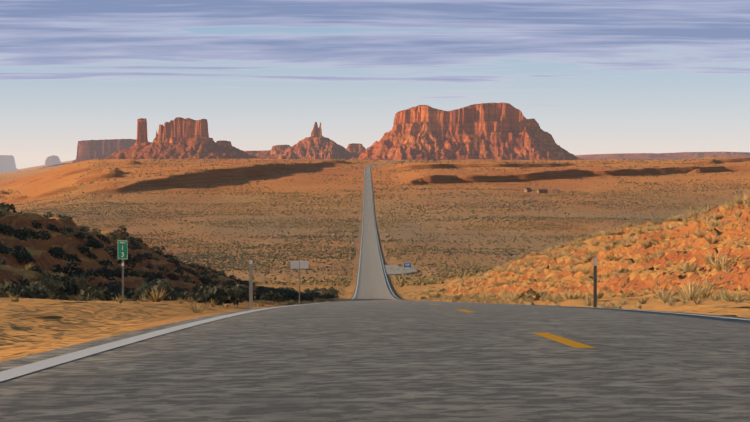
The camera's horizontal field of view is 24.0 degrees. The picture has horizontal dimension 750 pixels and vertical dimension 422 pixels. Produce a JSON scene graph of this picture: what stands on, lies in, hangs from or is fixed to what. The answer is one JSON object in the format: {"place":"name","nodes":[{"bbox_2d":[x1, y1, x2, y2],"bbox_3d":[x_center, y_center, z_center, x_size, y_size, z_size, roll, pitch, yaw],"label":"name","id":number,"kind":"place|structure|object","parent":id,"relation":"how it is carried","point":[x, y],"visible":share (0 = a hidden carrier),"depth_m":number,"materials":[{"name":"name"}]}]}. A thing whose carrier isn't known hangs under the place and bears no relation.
{"place":"outdoors","nodes":[
{"label":"outdoors","id":0,"kind":"place"},
{"bbox_2d":[0,160,749,421],"bbox_3d":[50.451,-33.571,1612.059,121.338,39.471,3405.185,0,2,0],"label":"road","id":1,"kind":"structure","parent":0,"point":[365,354],"depth_m":9.54,"materials":[{"name":"grey asphalt"}]},
{"bbox_2d":[0,161,394,381],"bbox_3d":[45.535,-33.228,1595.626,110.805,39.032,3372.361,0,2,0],"label":"road edge line","id":2,"kind":"object","parent":1,"relation":"on","point":[25,369],"visible":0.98,"depth_m":12.83,"materials":[{"name":"white paint"}]},
{"bbox_2d":[385,265,417,273],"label":"roadside pullout","id":3,"kind":"structure","parent":1,"relation":"on","point":[389,270],"depth_m":466.30,"materials":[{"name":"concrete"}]},
{"bbox_2d":[403,263,410,267],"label":"blue info sign","id":4,"kind":"object","parent":3,"relation":"on","point":[406,265],"visible":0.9,"depth_m":400.07,"materials":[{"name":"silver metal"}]},
{"bbox_2d":[367,168,594,347],"bbox_3d":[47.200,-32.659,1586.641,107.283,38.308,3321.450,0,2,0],"label":"road centre line","id":5,"kind":"object","parent":1,"relation":"on","point":[569,342],"visible":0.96,"depth_m":12.85,"materials":[{"name":"yellow paint"}]},
{"bbox_2d":[370,169,749,319],"bbox_3d":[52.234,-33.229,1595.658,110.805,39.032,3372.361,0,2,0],"label":"road edge line","id":6,"kind":"object","parent":1,"relation":"on","point":[572,306],"visible":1,"depth_m":32.13,"materials":[{"name":"white paint"}]},
{"bbox_2d":[0,157,749,361],"bbox_3d":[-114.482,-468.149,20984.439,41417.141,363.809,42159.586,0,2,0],"label":"terrain","id":7,"kind":"structure","parent":0,"point":[30,326],"depth_m":830.92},
{"bbox_2d":[0,155,19,172],"bbox_3d":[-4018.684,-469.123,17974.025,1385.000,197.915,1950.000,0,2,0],"label":"mesa","id":8,"kind":"structure","parent":7,"relation":"on","point":[7,163],"depth_m":18056.37,"materials":[{"name":"grey stone"}]},
{"bbox_2d":[40,155,60,167],"bbox_3d":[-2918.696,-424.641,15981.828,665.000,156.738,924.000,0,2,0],"label":"butte","id":9,"kind":"object","parent":7,"relation":"on","point":[52,160],"visible":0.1,"depth_m":15833.38,"materials":[{"name":"grey stone"}]},
{"bbox_2d":[19,139,135,171],"bbox_3d":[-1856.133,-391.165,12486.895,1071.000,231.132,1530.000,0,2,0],"label":"mesa","id":10,"kind":"structure","parent":7,"relation":"on","point":[90,149],"depth_m":12072.24,"materials":[{"name":"stone"}]},
{"bbox_2d":[95,118,149,158],"bbox_3d":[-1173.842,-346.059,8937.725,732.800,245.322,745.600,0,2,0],"label":"rock spire","id":11,"kind":"structure","parent":7,"relation":"on","point":[141,142],"depth_m":8890.45,"materials":[{"name":"red stone"}]},
{"bbox_2d":[118,241,127,299],"bbox_3d":[-8.636,2.064,60.514,0.340,2.108,0.048,0,2,6],"label":"mile marker","id":12,"kind":"object","parent":7,"relation":"on","point":[122,251],"visible":0.96,"depth_m":60.48,"materials":[{"name":"green metal"}]},
{"bbox_2d":[0,213,322,301],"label":"shrubs","id":13,"kind":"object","parent":7,"relation":"on","point":[154,297],"depth_m":139.22,"materials":[{"name":"plant"}]},
{"bbox_2d":[0,203,338,305],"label":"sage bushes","id":14,"kind":"object","parent":7,"relation":"on","point":[46,286],"visible":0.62,"depth_m":109.98,"materials":[{"name":"green plant"}]},
{"bbox_2d":[4,211,343,312],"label":"shrubs","id":15,"kind":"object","parent":7,"relation":"on","point":[179,299],"depth_m":64.00,"materials":[{"name":"green plant"}]},
{"bbox_2d":[136,117,260,158],"bbox_3d":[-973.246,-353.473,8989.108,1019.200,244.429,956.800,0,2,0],"label":"butte","id":16,"kind":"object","parent":7,"relation":"on","point":[180,138],"depth_m":8867.66,"materials":[{"name":"red stone"}]},
{"bbox_2d":[216,140,258,157],"bbox_3d":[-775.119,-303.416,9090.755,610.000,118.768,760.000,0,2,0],"label":"rocky butte slope","id":17,"kind":"structure","parent":7,"relation":"on","point":[227,146],"depth_m":8983.64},
{"bbox_2d":[249,260,252,308],"bbox_3d":[-3.267,1.962,46.546,0.090,1.368,0.032,0,2,-4],"label":"delineator","id":18,"kind":"object","parent":7,"relation":"on","point":[250,284],"visible":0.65,"depth_m":46.53,"materials":[{"name":"silver metal"}]},
{"bbox_2d":[244,145,289,158],"bbox_3d":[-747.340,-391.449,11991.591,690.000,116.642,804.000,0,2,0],"label":"mesa","id":19,"kind":"structure","parent":7,"relation":"on","point":[275,150],"depth_m":11757.32,"materials":[{"name":"red stone"}]},
{"bbox_2d":[291,261,307,303],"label":"road sign","id":20,"kind":"object","parent":7,"relation":"on","point":[299,265],"visible":0.92,"depth_m":89.56,"materials":[{"name":"silver metal"}]},
{"bbox_2d":[266,122,359,158],"bbox_3d":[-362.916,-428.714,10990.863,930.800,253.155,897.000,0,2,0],"label":"butte spires","id":21,"kind":"object","parent":7,"relation":"on","point":[316,144],"visible":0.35,"depth_m":10846.70,"materials":[{"name":"red stone"}]},
{"bbox_2d":[346,143,365,154],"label":"mesa","id":22,"kind":"structure","parent":7,"relation":"on","point":[359,149],"depth_m":11351.86,"materials":[{"name":"stone"}]},
{"bbox_2d":[0,158,749,286],"bbox_3d":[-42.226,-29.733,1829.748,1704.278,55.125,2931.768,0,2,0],"label":"valley bushes","id":23,"kind":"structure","parent":7,"relation":"on","point":[406,281],"depth_m":920.59,"materials":[{"name":"plant"}]},
{"bbox_2d":[351,103,586,159],"bbox_3d":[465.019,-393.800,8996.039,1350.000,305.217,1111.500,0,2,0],"label":"butte","id":24,"kind":"object","parent":7,"relation":"on","point":[502,131],"visible":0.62,"depth_m":8719.90,"materials":[{"name":"red stone"}]},
{"bbox_2d":[421,233,634,300],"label":"sage bushes","id":25,"kind":"object","parent":7,"relation":"on","point":[530,292],"visible":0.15,"depth_m":127.67,"materials":[{"name":"plant"}]},
{"bbox_2d":[524,188,531,191],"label":"building","id":26,"kind":"structure","parent":7,"relation":"on","point":[527,189],"depth_m":1348.91,"materials":[{"name":"brown"}]},
{"bbox_2d":[537,189,547,192],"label":"building","id":27,"kind":"structure","parent":7,"relation":"on","point":[542,190],"depth_m":1328.16,"materials":[{"name":"brown"}]},
{"bbox_2d":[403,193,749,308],"bbox_3d":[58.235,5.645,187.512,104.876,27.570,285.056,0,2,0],"label":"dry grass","id":28,"kind":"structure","parent":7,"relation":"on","point":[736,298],"depth_m":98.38,"materials":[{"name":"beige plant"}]},
{"bbox_2d":[421,190,749,300],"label":"bunch grass","id":29,"kind":"structure","parent":7,"relation":"on","point":[711,260],"depth_m":136.85,"materials":[{"name":"beige plant"}]},
{"bbox_2d":[593,257,596,306],"bbox_3d":[5.803,1.931,46.589,0.090,1.457,0.032,0,2,-4],"label":"delineator","id":30,"kind":"object","parent":7,"relation":"on","point":[595,284],"visible":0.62,"depth_m":46.58,"materials":[{"name":"brown"}]},
{"bbox_2d":[0,0,749,168],"label":"sky","id":31,"kind":"structure","parent":0,"point":[596,76],"materials":[{"name":"blue"}]},
{"bbox_2d":[575,152,749,159],"bbox_3d":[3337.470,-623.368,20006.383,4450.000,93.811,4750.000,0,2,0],"label":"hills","id":32,"kind":"structure","parent":0,"point":[657,156],"depth_m":18830.62,"materials":[{"name":"stone"}]}
]}

